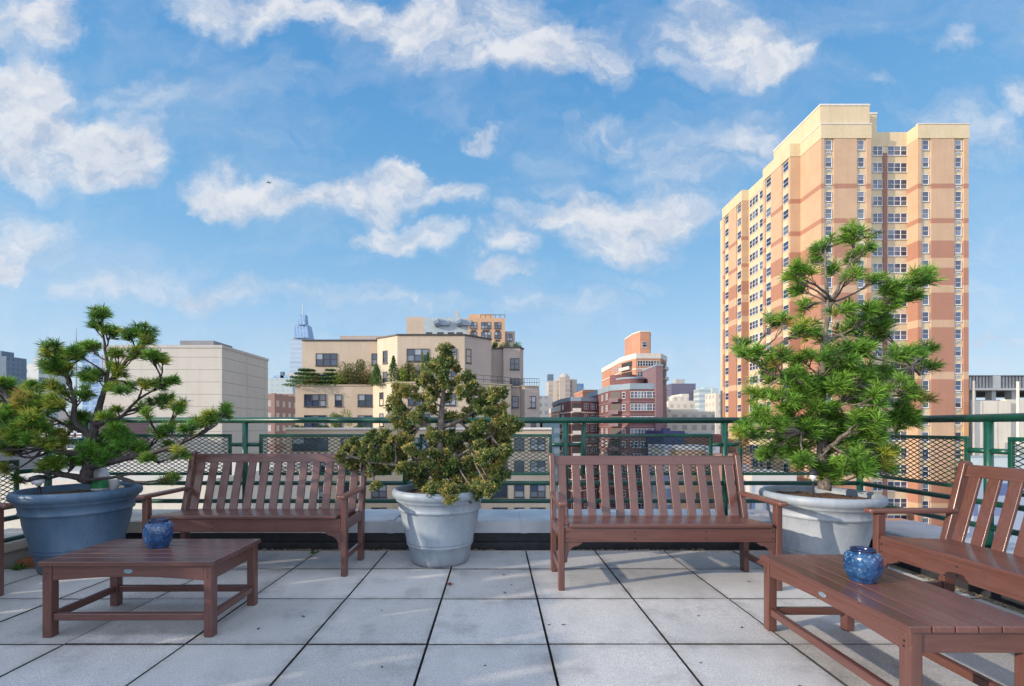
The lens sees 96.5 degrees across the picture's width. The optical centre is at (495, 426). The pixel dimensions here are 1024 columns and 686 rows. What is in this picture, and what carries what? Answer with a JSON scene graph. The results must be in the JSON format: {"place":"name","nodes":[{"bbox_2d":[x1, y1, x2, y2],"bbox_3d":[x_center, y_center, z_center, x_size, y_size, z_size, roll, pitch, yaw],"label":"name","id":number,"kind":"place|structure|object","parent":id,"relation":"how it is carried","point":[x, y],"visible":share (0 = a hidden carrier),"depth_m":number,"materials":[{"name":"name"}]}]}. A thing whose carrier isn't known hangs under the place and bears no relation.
{"place":"outdoors","nodes":[
{"label":"outdoors","id":0,"kind":"place"},
{"bbox_2d":[108,479,119,489],"bbox_3d":[-3.094,0.471,3.700,0.078,0.088,0.078,0,0,0],"label":"paper cup","id":1,"kind":"object","parent":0,"point":[113,484],"visible":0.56,"depth_m":3.68,"materials":[{"name":"white paper"}]},
{"bbox_2d":[268,393,294,453],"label":"building","id":2,"kind":"structure","parent":0,"point":[281,405],"depth_m":112.43,"materials":[{"name":"pink brick"}]},
{"bbox_2d":[269,372,301,393],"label":"building","id":3,"kind":"structure","parent":0,"point":[275,383],"depth_m":260.00,"materials":[{"name":"white glass"}]},
{"bbox_2d":[285,334,551,508],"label":"apartment building","id":4,"kind":"structure","parent":0,"point":[484,360],"depth_m":57.33,"materials":[{"name":"beige brick"}]},
{"bbox_2d":[281,368,326,387],"bbox_3d":[-24.191,-6.229,58.627,5.946,2.586,5.982,0,0,0],"label":"terrace shrub","id":5,"kind":"object","parent":4,"relation":"on","point":[304,376],"visible":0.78,"depth_m":57.68,"materials":[{"name":"green plant"}]},
{"bbox_2d":[291,438,327,450],"bbox_3d":[-20.707,1.962,50.935,4.120,1.490,0.170,0,0,0],"label":"window","id":6,"kind":"structure","parent":4,"relation":"in","point":[298,439],"depth_m":50.96,"materials":[{"name":"grey glass"}]},
{"bbox_2d":[303,394,325,406],"bbox_3d":[-22.741,-3.284,57.435,2.870,1.640,0.170,0,0,0],"label":"window","id":7,"kind":"structure","parent":4,"relation":"in","point":[310,400],"depth_m":57.47,"materials":[{"name":"blue glass"}]},
{"bbox_2d":[304,415,325,427],"bbox_3d":[-22.741,-0.647,57.435,2.870,1.640,0.170,0,0,0],"label":"window","id":8,"kind":"structure","parent":4,"relation":"in","point":[307,425],"depth_m":57.47,"materials":[{"name":"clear glass"}]},
{"bbox_2d":[315,353,336,365],"bbox_3d":[-22.241,-8.797,59.935,2.920,1.690,0.170,0,0,0],"label":"window","id":9,"kind":"structure","parent":4,"relation":"in","point":[322,359],"depth_m":59.96,"materials":[{"name":"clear glass"}]},
{"bbox_2d":[318,369,340,384],"bbox_3d":[-21.234,-6.222,58.574,3.637,2.572,3.656,0,0,0],"label":"terrace shrub","id":10,"kind":"object","parent":4,"relation":"on","point":[330,377],"visible":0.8,"depth_m":58.00,"materials":[{"name":"green plant"}]},
{"bbox_2d":[331,373,348,384],"bbox_3d":[-19.743,-6.037,58.725,2.471,2.203,2.328,0,0,0],"label":"terrace shrub","id":11,"kind":"object","parent":4,"relation":"on","point":[342,382],"visible":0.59,"depth_m":58.10,"materials":[{"name":"green plant"}]},
{"bbox_2d":[329,409,352,427],"bbox_3d":[-17.724,-0.837,52.330,3.034,2.497,2.647,0,0,0],"label":"terrace shrub","id":12,"kind":"object","parent":4,"relation":"on","point":[334,425],"visible":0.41,"depth_m":51.93,"materials":[{"name":"green plant"}]},
{"bbox_2d":[336,359,373,384],"bbox_3d":[-17.680,-6.755,58.349,4.844,3.841,3.970,0,0,0],"label":"terrace shrub","id":13,"kind":"object","parent":4,"relation":"on","point":[348,372],"visible":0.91,"depth_m":57.82,"materials":[{"name":"green plant"}]},
{"bbox_2d":[357,394,372,406],"bbox_3d":[-16.472,-3.284,57.435,1.920,1.590,0.170,0,0,0],"label":"window","id":14,"kind":"structure","parent":4,"relation":"in","point":[364,400],"depth_m":57.47,"materials":[{"name":"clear glass"}]},
{"bbox_2d":[368,363,384,385],"bbox_3d":[-14.460,-6.272,55.312,2.088,2.808,2.144,0,0,0],"label":"terrace shrub","id":15,"kind":"object","parent":4,"relation":"on","point":[375,375],"visible":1,"depth_m":55.07,"materials":[{"name":"green plant"}]},
{"bbox_2d":[371,485,386,497],"bbox_3d":[-13.038,7.216,50.935,1.820,1.490,0.170,0,0,0],"label":"window","id":16,"kind":"structure","parent":4,"relation":"in","point":[382,492],"depth_m":50.98,"materials":[{"name":"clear glass"}]},
{"bbox_2d":[385,355,399,382],"bbox_3d":[-12.468,-6.754,55.352,2.131,3.804,2.105,0,0,-42],"label":"terrace shrub","id":17,"kind":"object","parent":4,"relation":"on","point":[392,367],"visible":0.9,"depth_m":55.12,"materials":[{"name":"green plant"}]},
{"bbox_2d":[397,367,408,381],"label":"terrace shrub","id":18,"kind":"object","parent":4,"relation":"on","point":[403,377],"visible":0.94,"depth_m":54.86,"materials":[{"name":"green plant"}]},
{"bbox_2d":[401,362,418,381],"bbox_3d":[-10.183,-6.455,55.159,2.555,3.155,2.167,0,0,38],"label":"terrace shrub","id":19,"kind":"object","parent":4,"relation":"on","point":[411,372],"visible":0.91,"depth_m":55.01,"materials":[{"name":"green plant"}]},
{"bbox_2d":[406,349,428,361],"bbox_3d":[-9.626,-8.818,56.335,2.870,1.640,0.170,0,0,0],"label":"window","id":20,"kind":"structure","parent":4,"relation":"in","point":[413,355],"depth_m":56.37,"materials":[{"name":"grey glass"}]},
{"bbox_2d":[492,485,507,497],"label":"window","id":21,"kind":"structure","parent":4,"relation":"in","point":[504,489],"depth_m":50.98,"materials":[{"name":"blue glass"}]},
{"bbox_2d":[510,358,519,369],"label":"window","id":22,"kind":"structure","parent":4,"relation":"in","point":[514,362],"depth_m":60.97,"materials":[{"name":"grey glass"}]},
{"bbox_2d":[514,485,524,497],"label":"window","id":23,"kind":"structure","parent":4,"relation":"in","point":[518,489],"depth_m":50.96,"materials":[{"name":"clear glass"}]},
{"bbox_2d":[530,460,544,471],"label":"window","id":24,"kind":"structure","parent":4,"relation":"in","point":[539,462],"depth_m":50.96,"materials":[{"name":"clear glass"}]},
{"bbox_2d":[530,438,545,450],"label":"window","id":25,"kind":"structure","parent":4,"relation":"in","point":[532,439],"depth_m":50.96,"materials":[{"name":"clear glass"}]},
{"bbox_2d":[530,485,545,497],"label":"window","id":26,"kind":"structure","parent":4,"relation":"in","point":[536,491],"depth_m":50.96,"materials":[{"name":"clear glass"}]},
{"bbox_2d":[407,311,514,347],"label":"apartment building","id":27,"kind":"structure","parent":0,"point":[487,326],"depth_m":104.90,"materials":[{"name":"beige brick"}]},
{"bbox_2d":[0,0,1023,411],"label":"sky","id":28,"kind":"structure","parent":0,"point":[565,172],"materials":[{"name":"blue"}]},
{"bbox_2d":[540,396,550,416],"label":"building","id":29,"kind":"structure","parent":0,"point":[545,404],"depth_m":180.00,"materials":[{"name":"grey concrete"}]},
{"bbox_2d":[540,423,559,508],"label":"building","id":30,"kind":"structure","parent":0,"point":[555,431],"depth_m":80.00,"materials":[{"name":"grey glass"}]},
{"bbox_2d":[587,364,666,508],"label":"apartment building","id":31,"kind":"structure","parent":0,"point":[645,395],"depth_m":97.23,"materials":[{"name":"red brick"}]},
{"bbox_2d":[601,391,654,508],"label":"window","id":32,"kind":"structure","parent":31,"relation":"in","point":[633,394],"depth_m":95.96,"materials":[{"name":"glass"}]},
{"bbox_2d":[602,331,668,410],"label":"apartment building","id":33,"kind":"structure","parent":0,"point":[637,358],"depth_m":135.98,"materials":[{"name":"orange brick"}]},
{"bbox_2d":[613,361,658,376],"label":"window","id":34,"kind":"structure","parent":33,"relation":"in","point":[639,363],"depth_m":129.98,"materials":[{"name":"white glass"}]},
{"bbox_2d":[667,409,714,433],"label":"building","id":35,"kind":"structure","parent":0,"point":[698,427],"depth_m":150.00,"materials":[{"name":"grey concrete"}]},
{"bbox_2d":[685,433,721,452],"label":"building","id":36,"kind":"structure","parent":0,"point":[717,438],"depth_m":92.00,"materials":[{"name":"red brick"}]},
{"bbox_2d":[720,104,969,526],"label":"apartment tower","id":37,"kind":"structure","parent":0,"point":[831,168],"depth_m":73.02,"materials":[{"name":"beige brick"}]},
{"bbox_2d":[725,161,787,471],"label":"side window","id":38,"kind":"structure","parent":37,"relation":"in","point":[754,324],"depth_m":89.16,"materials":[{"name":"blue glass"}]},
{"bbox_2d":[887,163,906,172],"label":"triple window","id":39,"kind":"structure","parent":37,"relation":"in","point":[891,167],"depth_m":73.90,"materials":[{"name":"white glass"}]},
{"bbox_2d":[887,180,906,189],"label":"triple window","id":40,"kind":"structure","parent":37,"relation":"in","point":[891,184],"depth_m":73.90,"materials":[{"name":"white glass"}]},
{"bbox_2d":[887,247,906,256],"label":"triple window","id":41,"kind":"structure","parent":37,"relation":"in","point":[891,251],"depth_m":73.90,"materials":[{"name":"white glass"}]},
{"bbox_2d":[887,263,906,272],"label":"triple window","id":42,"kind":"structure","parent":37,"relation":"in","point":[897,267],"depth_m":73.90,"materials":[{"name":"white glass"}]},
{"bbox_2d":[887,481,906,490],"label":"triple window","id":43,"kind":"structure","parent":37,"relation":"in","point":[893,483],"depth_m":73.90,"materials":[{"name":"white glass"}]},
{"bbox_2d":[887,146,907,155],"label":"triple window","id":44,"kind":"structure","parent":37,"relation":"in","point":[891,150],"depth_m":73.90,"materials":[{"name":"white glass"}]},
{"bbox_2d":[887,196,907,205],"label":"triple window","id":45,"kind":"structure","parent":37,"relation":"in","point":[891,200],"depth_m":73.90,"materials":[{"name":"white glass"}]},
{"bbox_2d":[887,213,907,222],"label":"triple window","id":46,"kind":"structure","parent":37,"relation":"in","point":[891,217],"depth_m":73.90,"materials":[{"name":"white glass"}]},
{"bbox_2d":[887,230,907,239],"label":"triple window","id":47,"kind":"structure","parent":37,"relation":"in","point":[891,234],"depth_m":73.90,"materials":[{"name":"white glass"}]},
{"bbox_2d":[888,331,906,339],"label":"triple window","id":48,"kind":"structure","parent":37,"relation":"in","point":[903,335],"depth_m":73.90,"materials":[{"name":"white glass"}]},
{"bbox_2d":[888,498,906,507],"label":"triple window","id":49,"kind":"structure","parent":37,"relation":"in","point":[901,502],"depth_m":73.90,"materials":[{"name":"white glass"}]},
{"bbox_2d":[890,314,907,323],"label":"triple window","id":50,"kind":"structure","parent":37,"relation":"in","point":[903,317],"depth_m":73.90,"materials":[{"name":"white glass"}]},
{"bbox_2d":[954,140,961,154],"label":"window","id":51,"kind":"structure","parent":37,"relation":"in","point":[957,143],"depth_m":72.19,"materials":[{"name":"white glass"}]},
{"bbox_2d":[954,157,961,171],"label":"window","id":52,"kind":"structure","parent":37,"relation":"in","point":[957,160],"depth_m":72.19,"materials":[{"name":"white glass"}]},
{"bbox_2d":[954,174,961,188],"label":"window","id":53,"kind":"structure","parent":37,"relation":"in","point":[957,177],"depth_m":72.19,"materials":[{"name":"white glass"}]},
{"bbox_2d":[954,226,961,240],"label":"window","id":54,"kind":"structure","parent":37,"relation":"in","point":[957,229],"depth_m":72.19,"materials":[{"name":"white glass"}]},
{"bbox_2d":[954,243,961,257],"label":"window","id":55,"kind":"structure","parent":37,"relation":"in","point":[957,246],"depth_m":72.19,"materials":[{"name":"white glass"}]},
{"bbox_2d":[954,260,961,274],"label":"window","id":56,"kind":"structure","parent":37,"relation":"in","point":[957,263],"depth_m":72.19,"materials":[{"name":"white glass"}]},
{"bbox_2d":[954,329,961,343],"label":"window","id":57,"kind":"structure","parent":37,"relation":"in","point":[957,332],"depth_m":72.19,"materials":[{"name":"white glass"}]},
{"bbox_2d":[954,346,961,360],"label":"window","id":58,"kind":"structure","parent":37,"relation":"in","point":[957,349],"depth_m":72.19,"materials":[{"name":"white glass"}]},
{"bbox_2d":[954,363,961,377],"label":"window","id":59,"kind":"structure","parent":37,"relation":"in","point":[957,366],"depth_m":72.19,"materials":[{"name":"white glass"}]},
{"bbox_2d":[967,455,1023,532],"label":"building","id":60,"kind":"structure","parent":0,"point":[1000,460],"depth_m":68.50,"materials":[{"name":"white concrete"}]},
{"bbox_2d":[968,478,1023,542],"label":"building","id":61,"kind":"structure","parent":0,"point":[1019,515],"depth_m":67.00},
{"bbox_2d":[969,375,1023,454],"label":"building","id":62,"kind":"structure","parent":0,"point":[990,387],"depth_m":80.20,"materials":[{"name":"concrete"}]},
{"bbox_2d":[972,381,1023,454],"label":"building","id":63,"kind":"structure","parent":0,"point":[1003,431],"depth_m":70.50,"materials":[{"name":"concrete"}]},
{"bbox_3d":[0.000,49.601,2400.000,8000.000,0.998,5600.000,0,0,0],"label":"city ground","id":64,"kind":"structure","parent":0,"visible":0},
{"bbox_2d":[0,351,26,404],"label":"building","id":65,"kind":"structure","parent":64,"relation":"on","point":[11,365],"depth_m":305.19,"materials":[{"name":"glass"}]},
{"bbox_2d":[27,364,49,418],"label":"building","id":66,"kind":"structure","parent":64,"relation":"on","point":[32,373],"depth_m":300.00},
{"bbox_2d":[32,357,65,419],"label":"building","id":67,"kind":"structure","parent":64,"relation":"on","point":[34,359],"depth_m":345.85,"materials":[{"name":"concrete"}]},
{"bbox_2d":[5,412,148,459],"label":"building","id":68,"kind":"structure","parent":64,"relation":"on","point":[139,427],"depth_m":36.00,"materials":[{"name":"brick"}]},
{"bbox_2d":[5,421,80,458],"bbox_3d":[-35.176,1.213,33.960,9.489,3.301,0.120,0,0,0],"label":"window","id":69,"kind":"structure","parent":68,"relation":"in","point":[73,432],"depth_m":33.94,"materials":[{"name":"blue glass"}]},
{"bbox_2d":[82,355,102,411],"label":"building","id":70,"kind":"structure","parent":64,"relation":"on","point":[89,405],"depth_m":260.00,"materials":[{"name":"blue glass"}]},
{"bbox_2d":[0,447,318,528],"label":"rooftop","id":71,"kind":"object","parent":64,"relation":"on","point":[147,489],"visible":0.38,"depth_m":24.70,"materials":[{"name":"grey concrete"}]},
{"bbox_2d":[102,341,268,459],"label":"building","id":72,"kind":"structure","parent":64,"relation":"on","point":[211,373],"depth_m":40.00,"materials":[{"name":"beige concrete"}]},
{"bbox_2d":[289,306,313,373],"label":"skyscraper","id":73,"kind":"structure","parent":64,"relation":"on","point":[302,329],"depth_m":903.26,"materials":[{"name":"blue metal"}]},
{"bbox_2d":[549,405,560,455],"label":"apartment building","id":74,"kind":"structure","parent":64,"relation":"on","point":[555,410],"depth_m":124.82,"materials":[{"name":"concrete"}]},
{"bbox_2d":[546,373,583,407],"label":"apartment tower","id":75,"kind":"structure","parent":64,"relation":"on","point":[563,385],"depth_m":300.00,"materials":[{"name":"white concrete"}]},
{"bbox_2d":[552,397,597,508],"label":"apartment building","id":76,"kind":"structure","parent":64,"relation":"on","point":[579,406],"depth_m":110.92,"materials":[{"name":"red brick"}]},
{"bbox_2d":[562,403,597,508],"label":"window","id":77,"kind":"structure","parent":76,"relation":"in","point":[585,405],"depth_m":112.43,"materials":[{"name":"grey glass"}]},
{"bbox_2d":[648,444,676,508],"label":"building","id":78,"kind":"structure","parent":64,"relation":"on","point":[654,490],"depth_m":78.63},
{"bbox_2d":[646,428,684,455],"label":"building","id":79,"kind":"structure","parent":64,"relation":"on","point":[665,431],"depth_m":86.48,"materials":[{"name":"blue"}]},
{"bbox_2d":[667,394,694,409],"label":"building","id":80,"kind":"structure","parent":64,"relation":"on","point":[680,401],"depth_m":220.00,"materials":[{"name":"beige concrete"}]},
{"bbox_2d":[667,379,695,400],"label":"building","id":81,"kind":"structure","parent":64,"relation":"on","point":[678,386],"depth_m":330.00,"materials":[{"name":"concrete"}]},
{"bbox_2d":[671,445,703,508],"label":"building","id":82,"kind":"structure","parent":64,"relation":"on","point":[695,489],"depth_m":74.00,"materials":[{"name":"white concrete"}]},
{"bbox_2d":[694,387,711,411],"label":"building","id":83,"kind":"structure","parent":64,"relation":"on","point":[699,396],"depth_m":320.00,"materials":[{"name":"white glass"}]},
{"bbox_2d":[705,393,719,433],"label":"building","id":84,"kind":"structure","parent":64,"relation":"on","point":[712,402],"depth_m":201.03,"materials":[{"name":"beige concrete"}]},
{"bbox_2d":[701,453,750,508],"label":"building","id":85,"kind":"structure","parent":64,"relation":"on","point":[710,492],"depth_m":68.00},
{"bbox_2d":[744,469,796,508],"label":"building","id":86,"kind":"structure","parent":64,"relation":"on","point":[753,489],"depth_m":64.00,"materials":[{"name":"beige concrete"}]},
{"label":"roof slab","id":87,"kind":"structure","parent":0,"visible":0},
{"bbox_2d":[4,528,31,567],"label":"parapet wall","id":88,"kind":"structure","parent":87,"relation":"on","point":[15,551],"depth_m":3.71,"materials":[{"name":"beige concrete"}]},
{"bbox_2d":[0,438,84,542],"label":"railing","id":89,"kind":"object","parent":88,"relation":"on","point":[15,517],"visible":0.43,"depth_m":3.71,"materials":[{"name":"green metal"}]},
{"bbox_2d":[125,509,770,549],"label":"parapet wall","id":90,"kind":"structure","parent":87,"relation":"on","point":[512,529],"depth_m":4.18,"materials":[{"name":"concrete"}]},
{"bbox_2d":[81,417,862,516],"bbox_3d":[-0.222,0.385,4.350,7.499,0.950,0.120,0,0,0],"label":"railing","id":91,"kind":"object","parent":90,"relation":"on","point":[565,444],"visible":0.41,"depth_m":4.34,"materials":[{"name":"green metal"}]},
{"bbox_2d":[0,551,1023,685],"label":"terrace floor","id":92,"kind":"structure","parent":87,"relation":"on","point":[629,618],"depth_m":2.45,"materials":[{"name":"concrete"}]},
{"bbox_2d":[0,503,12,595],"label":"bench","id":93,"kind":"object","parent":92,"relation":"on","point":[4,505],"visible":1,"depth_m":2.97,"materials":[{"name":"brown wood"}]},
{"bbox_2d":[6,482,142,574],"bbox_3d":[-3.280,0.790,3.600,0.794,0.620,0.794,0,0,0],"label":"planter","id":94,"kind":"object","parent":92,"relation":"on","point":[57,520],"visible":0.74,"depth_m":3.35,"materials":[{"name":"blue glazed ceramic"},{"name":"soil"}]},
{"bbox_2d":[27,475,47,494],"bbox_3d":[-3.417,0.470,3.420,0.111,0.222,0.111,-10,0,0],"label":"solar light","id":95,"kind":"object","parent":94,"relation":"in","point":[38,481],"visible":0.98,"depth_m":3.40,"materials":[{"name":"black plastic"}]},
{"bbox_2d":[90,467,109,490],"bbox_3d":[-3.248,0.415,3.750,0.114,0.210,0.114,0,0,0],"label":"bottle","id":96,"kind":"object","parent":94,"relation":"on","point":[101,485],"visible":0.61,"depth_m":3.71,"materials":[{"name":"green plastic"}]},
{"bbox_2d":[0,303,235,486],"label":"pine tree","id":97,"kind":"object","parent":94,"relation":"in","point":[24,414],"visible":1,"depth_m":3.52,"materials":[{"name":"green plant"}]},
{"bbox_2d":[37,539,260,637],"bbox_3d":[-1.922,0.900,2.612,0.910,0.400,0.490,0,0,0],"label":"coffee table","id":98,"kind":"object","parent":92,"relation":"on","point":[207,561],"visible":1,"depth_m":2.41,"materials":[{"name":"brown wood"}]},
{"bbox_2d":[143,518,173,548],"bbox_3d":[-1.968,0.619,2.665,0.146,0.162,0.146,0,0,-29],"label":"vase","id":99,"kind":"object","parent":98,"relation":"on","point":[158,533],"visible":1,"depth_m":2.62,"materials":[{"name":"blue ceramic"}]},
{"bbox_2d":[136,451,366,576],"bbox_3d":[-1.845,0.653,3.611,1.524,0.894,0.637,0,0,0],"label":"bench","id":100,"kind":"object","parent":92,"relation":"on","point":[340,519],"visible":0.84,"depth_m":3.77,"materials":[{"name":"brown wood"}]},
{"bbox_2d":[392,483,482,567],"bbox_3d":[-0.460,0.800,3.770,0.774,0.600,0.774,0,0,0],"label":"planter","id":101,"kind":"object","parent":92,"relation":"on","point":[439,533],"visible":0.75,"depth_m":3.51,"materials":[{"name":"ceramic"}]},
{"bbox_2d":[333,342,524,505],"bbox_3d":[-0.545,-0.033,3.692,1.579,1.303,0.757,0,0,0],"label":"cypress tree","id":102,"kind":"object","parent":101,"relation":"in","point":[385,455],"visible":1,"depth_m":3.65,"materials":[{"name":"green plant"}]},
{"bbox_2d":[549,453,787,590],"bbox_3d":[1.170,0.653,3.321,1.524,0.894,0.637,0,0,0],"label":"bench","id":103,"kind":"object","parent":92,"relation":"on","point":[737,524],"visible":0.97,"depth_m":3.48,"materials":[{"name":"brown wood"}]},
{"bbox_2d":[759,485,888,554],"bbox_3d":[2.500,0.800,3.530,0.814,0.600,0.814,0,0,0],"label":"planter","id":104,"kind":"object","parent":92,"relation":"on","point":[835,520],"visible":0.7,"depth_m":3.27,"materials":[{"name":"ceramic"}]},
{"bbox_2d":[808,470,818,496],"bbox_3d":[2.279,0.444,3.280,0.066,0.272,0.066,0,0,0],"label":"solar light","id":105,"kind":"object","parent":104,"relation":"in","point":[812,474],"visible":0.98,"depth_m":3.27,"materials":[{"name":"black plastic"}]},
{"bbox_2d":[727,217,948,490],"bbox_3d":[2.768,-0.537,3.536,2.038,2.071,0.975,0,0,0],"label":"pine tree","id":106,"kind":"object","parent":104,"relation":"in","point":[849,433],"visible":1,"depth_m":3.42,"materials":[{"name":"green plant"}]},
{"bbox_2d":[760,554,1023,685],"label":"coffee table","id":107,"kind":"object","parent":92,"relation":"on","point":[914,620],"visible":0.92,"depth_m":1.82,"materials":[{"name":"brown wood"}]},
{"bbox_2d":[843,546,883,583],"bbox_3d":[1.672,0.626,2.080,0.139,0.147,0.139,0,0,-29],"label":"vase","id":108,"kind":"object","parent":107,"relation":"on","point":[863,564],"visible":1,"depth_m":2.04,"materials":[{"name":"blue ceramic"}]},
{"bbox_2d":[864,460,1023,601],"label":"bench","id":109,"kind":"object","parent":92,"relation":"on","point":[950,556],"visible":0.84,"depth_m":2.55,"materials":[{"name":"brown wood"}]},
{"bbox_2d":[4,548,1023,613],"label":"gravel","id":110,"kind":"structure","parent":87,"relation":"on","point":[1004,605],"depth_m":4.11,"materials":[{"name":"grey gravel"}]},
{"bbox_2d":[17,556,34,565],"bbox_3d":[-3.740,1.093,3.720,0.200,0.057,0.100,0,0,-9],"label":"loose brick","id":111,"kind":"object","parent":110,"relation":"on","point":[29,560],"visible":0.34,"depth_m":3.67,"materials":[{"name":"brown brick"}]},
{"bbox_2d":[869,520,1023,609],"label":"parapet wall","id":112,"kind":"structure","parent":87,"relation":"on","point":[911,528],"depth_m":3.58,"materials":[{"name":"painted concrete"}]},
{"bbox_2d":[860,413,1023,548],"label":"railing","id":113,"kind":"object","parent":112,"relation":"on","point":[988,450],"visible":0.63,"depth_m":3.46,"materials":[{"name":"green metal"}]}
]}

